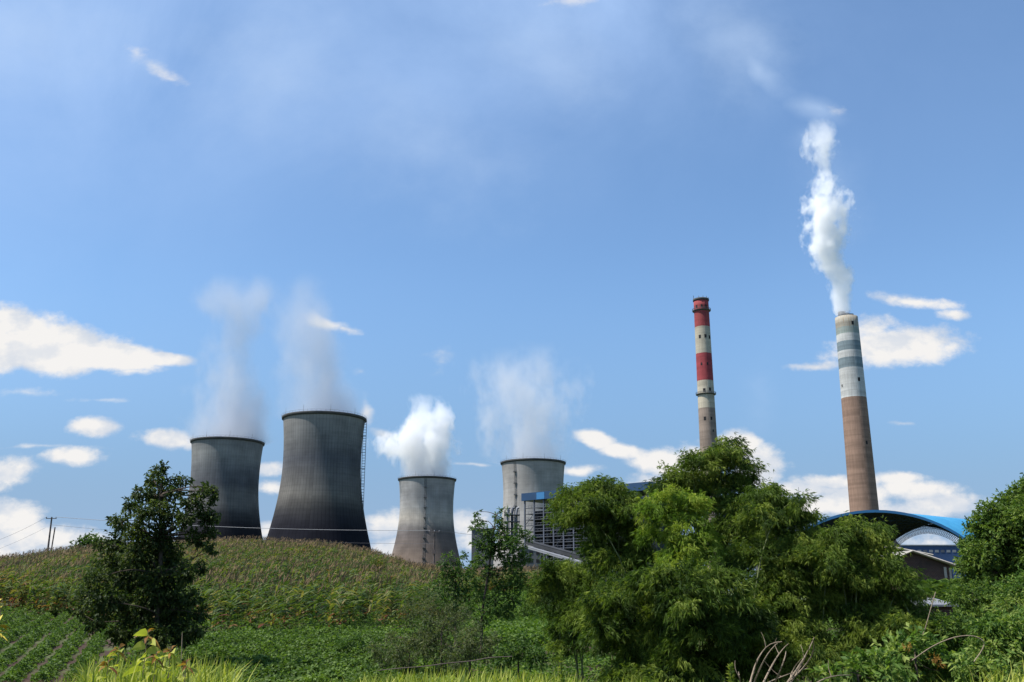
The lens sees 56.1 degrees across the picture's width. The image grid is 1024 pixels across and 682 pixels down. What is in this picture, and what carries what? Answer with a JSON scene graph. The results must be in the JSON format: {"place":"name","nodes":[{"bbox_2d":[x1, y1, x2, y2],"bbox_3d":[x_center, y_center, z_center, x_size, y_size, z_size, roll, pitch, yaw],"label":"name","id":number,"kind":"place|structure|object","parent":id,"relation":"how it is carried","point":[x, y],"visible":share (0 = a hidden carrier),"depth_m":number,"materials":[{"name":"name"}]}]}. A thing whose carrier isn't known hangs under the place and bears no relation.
{"place":"outdoors","nodes":[
{"label":"outdoors","id":0,"kind":"place"},
{"bbox_2d":[178,433,264,539],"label":"cooling tower","id":1,"kind":"structure","parent":0,"point":[229,467],"depth_m":826.40,"materials":[{"name":"concrete"}]},
{"bbox_2d":[266,406,370,550],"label":"cooling tower","id":2,"kind":"structure","parent":0,"point":[321,483],"depth_m":702.45,"materials":[{"name":"concrete"}]},
{"bbox_2d":[471,528,492,567],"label":"plant block","id":3,"kind":"structure","parent":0,"point":[474,535],"depth_m":547.84,"materials":[{"name":"concrete"}]},
{"bbox_2d":[0,569,1021,681],"bbox_3d":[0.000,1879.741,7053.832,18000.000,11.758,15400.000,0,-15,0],"label":"ground","id":4,"kind":"structure","parent":0,"point":[107,649],"depth_m":46.44,"materials":[{"name":"plant"}]},
{"bbox_2d":[0,598,9,639],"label":"yellowing plant","id":5,"kind":"object","parent":4,"relation":"on","point":[2,603],"visible":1,"depth_m":28.82,"materials":[{"name":"yellow plant"}]},
{"bbox_2d":[0,609,25,624],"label":"bean row","id":6,"kind":"object","parent":4,"relation":"on","point":[8,618],"visible":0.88,"depth_m":65.35,"materials":[{"name":"green plant"}]},
{"bbox_2d":[0,609,40,634],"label":"bean row","id":7,"kind":"object","parent":4,"relation":"on","point":[24,619],"visible":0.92,"depth_m":62.42,"materials":[{"name":"green plant"}]},
{"bbox_2d":[0,610,58,647],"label":"bean row","id":8,"kind":"object","parent":4,"relation":"on","point":[16,632],"visible":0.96,"depth_m":54.84,"materials":[{"name":"green plant"}]},
{"bbox_2d":[0,608,75,671],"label":"bean row","id":9,"kind":"object","parent":4,"relation":"on","point":[18,647],"visible":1,"depth_m":47.92,"materials":[{"name":"green plant"}]},
{"bbox_2d":[0,613,87,681],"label":"bean row","id":10,"kind":"object","parent":4,"relation":"on","point":[20,669],"visible":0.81,"depth_m":42.71,"materials":[{"name":"green plant"}]},
{"bbox_2d":[40,570,59,612],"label":"corn plant","id":11,"kind":"object","parent":4,"relation":"on","point":[49,592],"visible":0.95,"depth_m":69.89,"materials":[{"name":"green plant"}]},
{"bbox_2d":[46,517,56,550],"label":"utility pole","id":12,"kind":"object","parent":4,"relation":"on","point":[51,518],"visible":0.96,"depth_m":162.10,"materials":[{"name":"metal"}]},
{"bbox_2d":[30,621,93,681],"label":"bean row","id":13,"kind":"object","parent":4,"relation":"on","point":[58,659],"visible":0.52,"depth_m":41.10,"materials":[{"name":"green plant"}]},
{"bbox_2d":[68,529,106,549],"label":"crest tree","id":14,"kind":"object","parent":4,"relation":"on","point":[86,540],"visible":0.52,"depth_m":146.73,"materials":[{"name":"green plant"}]},
{"bbox_2d":[62,614,118,681],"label":"bean row","id":15,"kind":"object","parent":4,"relation":"on","point":[96,642],"visible":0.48,"depth_m":43.42,"materials":[{"name":"green plant"}]},
{"bbox_2d":[96,659,119,681],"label":"red tipped plant","id":16,"kind":"object","parent":4,"relation":"on","point":[102,665],"visible":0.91,"depth_m":8.92,"materials":[{"name":"green plant"}]},
{"bbox_2d":[95,650,123,673],"bbox_3d":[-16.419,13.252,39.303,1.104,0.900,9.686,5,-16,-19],"label":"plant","id":17,"kind":"object","parent":4,"relation":"on","point":[112,660],"visible":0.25,"depth_m":39.97,"materials":[{"name":"green plant"}]},
{"bbox_2d":[102,643,131,681],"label":"red tipped plant","id":18,"kind":"object","parent":4,"relation":"on","point":[119,652],"visible":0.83,"depth_m":9.40,"materials":[{"name":"green plant"}]},
{"bbox_2d":[122,628,164,681],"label":"red tipped plant","id":19,"kind":"object","parent":4,"relation":"on","point":[152,649],"visible":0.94,"depth_m":9.15,"materials":[{"name":"green plant"}]},
{"bbox_2d":[69,459,221,664],"bbox_3d":[-14.847,9.158,38.966,5.925,8.604,4.332,0,-15,0],"label":"broadleaf tree","id":20,"kind":"object","parent":4,"relation":"on","point":[153,592],"visible":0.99,"depth_m":38.74,"materials":[{"name":"green plant"}]},
{"bbox_2d":[144,651,167,681],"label":"red tipped plant","id":21,"kind":"object","parent":4,"relation":"on","point":[152,662],"visible":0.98,"depth_m":8.82,"materials":[{"name":"green plant"}]},
{"bbox_2d":[157,645,181,681],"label":"red tipped plant","id":22,"kind":"object","parent":4,"relation":"on","point":[178,660],"visible":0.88,"depth_m":9.42,"materials":[{"name":"green plant"}]},
{"bbox_2d":[177,659,196,681],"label":"red tipped plant","id":23,"kind":"object","parent":4,"relation":"on","point":[184,664],"visible":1,"depth_m":9.00,"materials":[{"name":"green plant"}]},
{"bbox_2d":[201,571,216,608],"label":"corn plant","id":24,"kind":"object","parent":4,"relation":"on","point":[204,601],"visible":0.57,"depth_m":60.60,"materials":[{"name":"green plant"}]},
{"bbox_2d":[210,584,230,627],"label":"corn plant","id":25,"kind":"object","parent":4,"relation":"on","point":[217,608],"visible":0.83,"depth_m":54.67,"materials":[{"name":"green plant"}]},
{"bbox_2d":[210,578,230,629],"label":"corn plant","id":26,"kind":"object","parent":4,"relation":"on","point":[218,600],"visible":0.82,"depth_m":55.13,"materials":[{"name":"green plant"}]},
{"bbox_2d":[212,579,232,630],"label":"corn plant","id":27,"kind":"object","parent":4,"relation":"on","point":[221,608],"visible":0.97,"depth_m":53.61,"materials":[{"name":"green plant"}]},
{"bbox_2d":[228,587,248,631],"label":"corn plant","id":28,"kind":"object","parent":4,"relation":"on","point":[236,608],"visible":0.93,"depth_m":53.78,"materials":[{"name":"green plant"}]},
{"bbox_2d":[227,582,249,631],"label":"corn plant","id":29,"kind":"object","parent":4,"relation":"on","point":[235,607],"visible":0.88,"depth_m":54.36,"materials":[{"name":"green plant"}]},
{"bbox_2d":[227,574,250,624],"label":"corn plant","id":30,"kind":"object","parent":4,"relation":"on","point":[230,608],"visible":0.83,"depth_m":55.13,"materials":[{"name":"green plant"}]},
{"bbox_2d":[237,576,258,627],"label":"corn plant","id":31,"kind":"object","parent":4,"relation":"on","point":[244,602],"visible":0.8,"depth_m":56.08,"materials":[{"name":"green plant"}]},
{"bbox_2d":[249,580,267,623],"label":"corn plant","id":32,"kind":"object","parent":4,"relation":"on","point":[253,603],"visible":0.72,"depth_m":58.19,"materials":[{"name":"green plant"}]},
{"bbox_2d":[251,583,269,624],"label":"corn plant","id":33,"kind":"object","parent":4,"relation":"on","point":[257,608],"visible":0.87,"depth_m":56.35,"materials":[{"name":"green plant"}]},
{"bbox_2d":[0,535,547,616],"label":"corn field","id":34,"kind":"structure","parent":4,"relation":"on","point":[24,577],"depth_m":89.48,"materials":[{"name":"green plant"}]},
{"bbox_2d":[270,591,288,629],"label":"corn plant","id":35,"kind":"object","parent":4,"relation":"on","point":[271,614],"visible":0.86,"depth_m":53.10,"materials":[{"name":"green plant"}]},
{"bbox_2d":[273,589,289,630],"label":"corn plant","id":36,"kind":"object","parent":4,"relation":"on","point":[280,612],"visible":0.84,"depth_m":52.28,"materials":[{"name":"green plant"}]},
{"bbox_2d":[274,574,299,628],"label":"corn plant","id":37,"kind":"object","parent":4,"relation":"on","point":[283,589],"visible":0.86,"depth_m":53.29,"materials":[{"name":"green plant"}]},
{"bbox_2d":[279,575,304,628],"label":"corn plant","id":38,"kind":"object","parent":4,"relation":"on","point":[287,603],"visible":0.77,"depth_m":54.98,"materials":[{"name":"green plant"}]},
{"bbox_2d":[284,583,303,626],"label":"corn plant","id":39,"kind":"object","parent":4,"relation":"on","point":[291,602],"visible":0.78,"depth_m":56.63,"materials":[{"name":"green plant"}]},
{"bbox_2d":[283,581,304,627],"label":"corn plant","id":40,"kind":"object","parent":4,"relation":"on","point":[291,606],"visible":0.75,"depth_m":56.75,"materials":[{"name":"green plant"}]},
{"bbox_2d":[290,575,311,619],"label":"corn plant","id":41,"kind":"object","parent":4,"relation":"on","point":[297,600],"visible":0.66,"depth_m":61.34,"materials":[{"name":"green plant"}]},
{"bbox_2d":[294,575,320,625],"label":"corn plant","id":42,"kind":"object","parent":4,"relation":"on","point":[305,600],"visible":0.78,"depth_m":58.49,"materials":[{"name":"green plant"}]},
{"bbox_2d":[298,578,317,625],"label":"corn plant","id":43,"kind":"object","parent":4,"relation":"on","point":[300,610],"visible":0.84,"depth_m":57.94,"materials":[{"name":"green plant"}]},
{"bbox_2d":[303,573,326,625],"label":"corn plant","id":44,"kind":"object","parent":4,"relation":"on","point":[311,603],"visible":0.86,"depth_m":56.42,"materials":[{"name":"green plant"}]},
{"bbox_2d":[312,588,327,625],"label":"corn plant","id":45,"kind":"object","parent":4,"relation":"on","point":[317,608],"visible":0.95,"depth_m":55.43,"materials":[{"name":"green plant"}]},
{"bbox_2d":[177,624,468,681],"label":"bean patch","id":46,"kind":"object","parent":4,"relation":"on","point":[299,661],"visible":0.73,"depth_m":40.26,"materials":[{"name":"green plant"}]},
{"bbox_2d":[315,583,332,624],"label":"corn plant","id":47,"kind":"object","parent":4,"relation":"on","point":[322,585],"visible":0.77,"depth_m":58.15,"materials":[{"name":"green plant"}]},
{"bbox_2d":[327,578,350,626],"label":"corn plant","id":48,"kind":"object","parent":4,"relation":"on","point":[330,607],"visible":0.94,"depth_m":54.87,"materials":[{"name":"green plant"}]},
{"bbox_2d":[332,576,350,622],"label":"corn plant","id":49,"kind":"object","parent":4,"relation":"on","point":[339,602],"visible":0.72,"depth_m":56.75,"materials":[{"name":"green plant"}]},
{"bbox_2d":[333,574,354,623],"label":"corn plant","id":50,"kind":"object","parent":4,"relation":"on","point":[342,598],"visible":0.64,"depth_m":57.14,"materials":[{"name":"green plant"}]},
{"bbox_2d":[339,582,359,626],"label":"corn plant","id":51,"kind":"object","parent":4,"relation":"on","point":[345,605],"visible":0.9,"depth_m":55.43,"materials":[{"name":"green plant"}]},
{"bbox_2d":[332,632,370,655],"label":"shrub","id":52,"kind":"object","parent":4,"relation":"on","point":[340,646],"visible":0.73,"depth_m":41.83,"materials":[{"name":"green plant"}]},
{"bbox_2d":[349,575,368,621],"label":"corn plant","id":53,"kind":"object","parent":4,"relation":"on","point":[356,597],"visible":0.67,"depth_m":60.80,"materials":[{"name":"green plant"}]},
{"bbox_2d":[338,610,385,629],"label":"shrub","id":54,"kind":"object","parent":4,"relation":"on","point":[371,620],"visible":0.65,"depth_m":55.74,"materials":[{"name":"green plant"}]},
{"bbox_2d":[373,581,388,629],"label":"corn plant","id":55,"kind":"object","parent":4,"relation":"on","point":[380,604],"visible":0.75,"depth_m":57.46,"materials":[{"name":"green plant"}]},
{"bbox_2d":[381,576,399,622],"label":"corn plant","id":56,"kind":"object","parent":4,"relation":"on","point":[387,600],"visible":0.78,"depth_m":60.60,"materials":[{"name":"green plant"}]},
{"bbox_2d":[366,622,430,671],"bbox_3d":[-4.263,11.717,35.980,2.177,2.326,2.164,10,-18,-32],"label":"shrub","id":57,"kind":"object","parent":4,"relation":"on","point":[398,655],"visible":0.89,"depth_m":35.95,"materials":[{"name":"green plant"}]},
{"bbox_2d":[390,578,407,624],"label":"corn plant","id":58,"kind":"object","parent":4,"relation":"on","point":[396,605],"visible":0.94,"depth_m":58.13,"materials":[{"name":"green plant"}]},
{"bbox_2d":[400,575,422,618],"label":"corn plant","id":59,"kind":"object","parent":4,"relation":"on","point":[402,604],"visible":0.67,"depth_m":61.58,"materials":[{"name":"green plant"}]},
{"bbox_2d":[392,471,460,567],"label":"cooling tower","id":60,"kind":"structure","parent":4,"relation":"on","point":[426,502],"depth_m":1021.94,"materials":[{"name":"concrete"}]},
{"bbox_2d":[429,530,439,565],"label":"utility pole","id":61,"kind":"object","parent":4,"relation":"on","point":[434,550],"visible":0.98,"depth_m":161.09,"materials":[{"name":"metal"}]},
{"bbox_2d":[61,517,428,530],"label":"power line","id":62,"kind":"object","parent":61,"relation":"hanging from","point":[303,529],"visible":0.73,"depth_m":162.08,"materials":[{"name":"metal"}]},
{"bbox_2d":[395,585,476,625],"bbox_3d":[-4.625,16.656,59.593,5.221,3.175,3.236,0,-15,0],"label":"shrub","id":63,"kind":"object","parent":4,"relation":"on","point":[433,609],"visible":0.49,"depth_m":59.43,"materials":[{"name":"green plant"}]},
{"bbox_2d":[409,599,472,675],"bbox_3d":[-2.663,11.209,35.583,2.038,3.154,1.926,-9,-17,29],"label":"shrub","id":64,"kind":"object","parent":4,"relation":"on","point":[434,642],"visible":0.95,"depth_m":35.53,"materials":[{"name":"green plant"}]},
{"bbox_2d":[378,656,511,670],"bbox_3d":[-1.460,7.021,20.896,2.921,0.308,0.016,0,-15,0],"label":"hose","id":65,"kind":"object","parent":4,"relation":"on","point":[447,663],"visible":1,"depth_m":20.89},
{"bbox_2d":[429,549,477,649],"bbox_3d":[-2.826,12.482,46.073,2.234,4.880,2.172,-4,-15,14],"label":"sapling","id":66,"kind":"object","parent":4,"relation":"on","point":[455,584],"visible":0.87,"depth_m":46.41,"materials":[{"name":"green plant"}]},
{"bbox_2d":[443,618,501,678],"bbox_3d":[-1.321,11.216,34.294,2.371,2.556,1.835,0,-15,0],"label":"shrub","id":67,"kind":"object","parent":4,"relation":"on","point":[477,629],"visible":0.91,"depth_m":34.25,"materials":[{"name":"green plant"}]},
{"bbox_2d":[459,505,535,660],"bbox_3d":[-0.601,10.795,42.776,3.463,6.928,2.212,-4,-15,14],"label":"sapling","id":68,"kind":"object","parent":4,"relation":"on","point":[492,547],"visible":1,"depth_m":42.83,"materials":[{"name":"green plant"}]},
{"bbox_2d":[0,601,1021,681],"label":"ground cover","id":69,"kind":"object","parent":4,"relation":"on","point":[570,660],"visible":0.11,"depth_m":49.65,"materials":[{"name":"green plant"}]},
{"bbox_2d":[504,507,519,562],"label":"pipe tower","id":70,"kind":"structure","parent":4,"relation":"on","point":[515,515],"depth_m":524.43,"materials":[{"name":"metal"}]},
{"bbox_2d":[480,591,550,619],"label":"shrub","id":71,"kind":"object","parent":4,"relation":"on","point":[517,612],"visible":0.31,"depth_m":58.75,"materials":[{"name":"green plant"}]},
{"bbox_2d":[490,632,549,676],"bbox_3d":[0.284,10.978,32.479,2.074,2.219,2.084,0,-15,0],"label":"shrub","id":72,"kind":"object","parent":4,"relation":"on","point":[522,646],"visible":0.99,"depth_m":32.21,"materials":[{"name":"green plant"}]},
{"bbox_2d":[470,586,575,644],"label":"creeper slope","id":73,"kind":"structure","parent":4,"relation":"on","point":[532,621],"depth_m":52.71,"materials":[{"name":"green plant"}]},
{"bbox_2d":[493,455,565,567],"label":"cooling tower","id":74,"kind":"structure","parent":4,"relation":"on","point":[525,475],"depth_m":909.11,"materials":[{"name":"concrete"}]},
{"bbox_2d":[520,547,540,568],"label":"plant building","id":75,"kind":"structure","parent":4,"relation":"on","point":[535,555],"depth_m":485.19,"materials":[{"name":"concrete"}]},
{"bbox_2d":[528,547,580,562],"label":"conveyor gallery","id":76,"kind":"object","parent":4,"relation":"on","point":[549,553],"visible":0.26,"depth_m":431.57,"materials":[{"name":"paint"}]},
{"bbox_2d":[526,540,587,564],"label":"conveyor gallery","id":77,"kind":"object","parent":4,"relation":"on","point":[553,549],"visible":0.34,"depth_m":439.44,"materials":[{"name":"paint"}]},
{"bbox_2d":[556,649,565,681],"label":"weed spike","id":78,"kind":"object","parent":4,"relation":"on","point":[561,660],"visible":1,"depth_m":9.97,"materials":[{"name":"green plant"}]},
{"bbox_2d":[522,553,610,681],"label":"bamboo clump","id":79,"kind":"object","parent":4,"relation":"on","point":[562,587],"visible":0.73,"depth_m":30.38,"materials":[{"name":"green plant"}]},
{"bbox_2d":[541,473,663,669],"bbox_3d":[2.917,7.405,28.014,3.690,7.234,3.037,4,-15,-13],"label":"bamboo clump","id":80,"kind":"object","parent":4,"relation":"on","point":[597,503],"visible":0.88,"depth_m":28.15,"materials":[{"name":"green plant"}]},
{"bbox_2d":[568,547,786,681],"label":"bamboo clump","id":81,"kind":"object","parent":4,"relation":"on","point":[668,617],"visible":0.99,"depth_m":24.07,"materials":[{"name":"green plant"}]},
{"bbox_2d":[626,482,728,650],"bbox_3d":[4.623,7.249,26.170,2.867,6.738,2.565,12,-19,-38],"label":"bamboo clump","id":82,"kind":"object","parent":4,"relation":"on","point":[676,516],"visible":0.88,"depth_m":26.50,"materials":[{"name":"green plant"}]},
{"bbox_2d":[692,296,721,568],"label":"chimney","id":83,"kind":"object","parent":4,"relation":"on","point":[705,394],"visible":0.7,"depth_m":692.38,"materials":[{"name":"paint"}]},
{"bbox_2d":[641,432,785,681],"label":"bamboo clump","id":84,"kind":"object","parent":4,"relation":"on","point":[725,456],"visible":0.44,"depth_m":30.10,"materials":[{"name":"green plant"}]},
{"bbox_2d":[725,663,735,681],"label":"weed spike","id":85,"kind":"object","parent":4,"relation":"on","point":[731,673],"visible":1,"depth_m":9.95,"materials":[{"name":"green plant"}]},
{"bbox_2d":[716,477,851,681],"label":"bamboo clump","id":86,"kind":"object","parent":4,"relation":"on","point":[768,552],"visible":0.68,"depth_m":26.06,"materials":[{"name":"green plant"}]},
{"bbox_2d":[735,634,843,681],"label":"dry branches","id":87,"kind":"object","parent":4,"relation":"on","point":[792,678],"visible":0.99,"depth_m":11.37,"materials":[{"name":"wood"}]},
{"bbox_2d":[835,311,878,511],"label":"chimney","id":88,"kind":"object","parent":4,"relation":"on","point":[862,487],"visible":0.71,"depth_m":802.71,"materials":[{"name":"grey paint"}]},
{"bbox_2d":[804,645,917,681],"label":"shrub","id":89,"kind":"object","parent":4,"relation":"on","point":[863,669],"visible":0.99,"depth_m":15.00,"materials":[{"name":"green plant"}]},
{"bbox_2d":[782,510,943,681],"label":"bamboo clump","id":90,"kind":"object","parent":4,"relation":"on","point":[857,600],"visible":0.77,"depth_m":25.36,"materials":[{"name":"green plant"}]},
{"bbox_2d":[807,510,973,582],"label":"coal shed","id":91,"kind":"structure","parent":4,"relation":"on","point":[905,523],"depth_m":406.95,"materials":[{"name":"paint"}]},
{"bbox_2d":[869,550,955,591],"bbox_3d":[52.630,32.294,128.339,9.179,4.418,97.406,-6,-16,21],"label":"brick house","id":92,"kind":"structure","parent":4,"relation":"on","point":[937,568],"depth_m":85.68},
{"bbox_2d":[870,622,967,681],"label":"shrub","id":93,"kind":"object","parent":4,"relation":"on","point":[927,666],"visible":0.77,"depth_m":16.94,"materials":[{"name":"green plant"}]},
{"bbox_2d":[900,545,965,578],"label":"building wall","id":94,"kind":"structure","parent":4,"relation":"on","point":[948,553],"depth_m":625.79,"materials":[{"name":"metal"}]},
{"bbox_2d":[913,595,958,625],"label":"shed","id":95,"kind":"structure","parent":4,"relation":"on","point":[943,608],"depth_m":50.37,"materials":[{"name":"white metal"}]},
{"bbox_2d":[904,577,968,613],"bbox_3d":[28.763,17.450,64.680,4.530,3.112,19.646,-6,-16,22],"label":"tall crop","id":96,"kind":"object","parent":4,"relation":"on","point":[936,586],"visible":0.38,"depth_m":61.23,"materials":[{"name":"green plant"}]},
{"bbox_2d":[912,635,983,661],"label":"dead stalk","id":97,"kind":"object","parent":4,"relation":"on","point":[952,638],"visible":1,"depth_m":14.31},
{"bbox_2d":[921,605,982,680],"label":"shrub","id":98,"kind":"object","parent":4,"relation":"on","point":[953,629],"visible":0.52,"depth_m":24.58,"materials":[{"name":"green plant"}]},
{"bbox_2d":[939,573,1007,626],"bbox_3d":[17.884,10.976,36.745,2.632,4.119,2.854,-9,-17,29],"label":"shrub","id":99,"kind":"object","parent":4,"relation":"on","point":[975,602],"visible":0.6,"depth_m":36.66,"materials":[{"name":"green plant"}]},
{"bbox_2d":[941,648,1023,681],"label":"shrub","id":100,"kind":"object","parent":4,"relation":"on","point":[957,671],"visible":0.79,"depth_m":15.99,"materials":[{"name":"green plant"}]},
{"bbox_2d":[949,472,1023,610],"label":"broadleaf tree","id":101,"kind":"object","parent":4,"relation":"on","point":[992,548],"visible":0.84,"depth_m":54.05,"materials":[{"name":"green plant"}]},
{"bbox_2d":[957,603,1023,672],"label":"shrub","id":102,"kind":"object","parent":4,"relation":"on","point":[1004,636],"visible":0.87,"depth_m":20.77,"materials":[{"name":"green plant"}]},
{"bbox_2d":[980,566,1023,672],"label":"shrub","id":103,"kind":"object","parent":4,"relation":"on","point":[1009,598],"visible":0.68,"depth_m":32.51,"materials":[{"name":"green plant"}]},
{"bbox_2d":[0,0,1023,573],"label":"sky","id":104,"kind":"structure","parent":0,"point":[480,232],"materials":[{"name":"blue"}]},
{"bbox_2d":[41,648,1023,681],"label":"grass","id":105,"kind":"structure","parent":0,"point":[200,675],"depth_m":10.16,"materials":[{"name":"plant"}]},
{"bbox_2d":[521,482,670,576],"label":"boiler house","id":106,"kind":"structure","parent":0,"point":[541,534],"depth_m":507.43,"materials":[{"name":"paint"}]},
{"bbox_2d":[624,497,656,566],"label":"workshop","id":107,"kind":"structure","parent":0,"point":[654,539],"depth_m":441.04,"materials":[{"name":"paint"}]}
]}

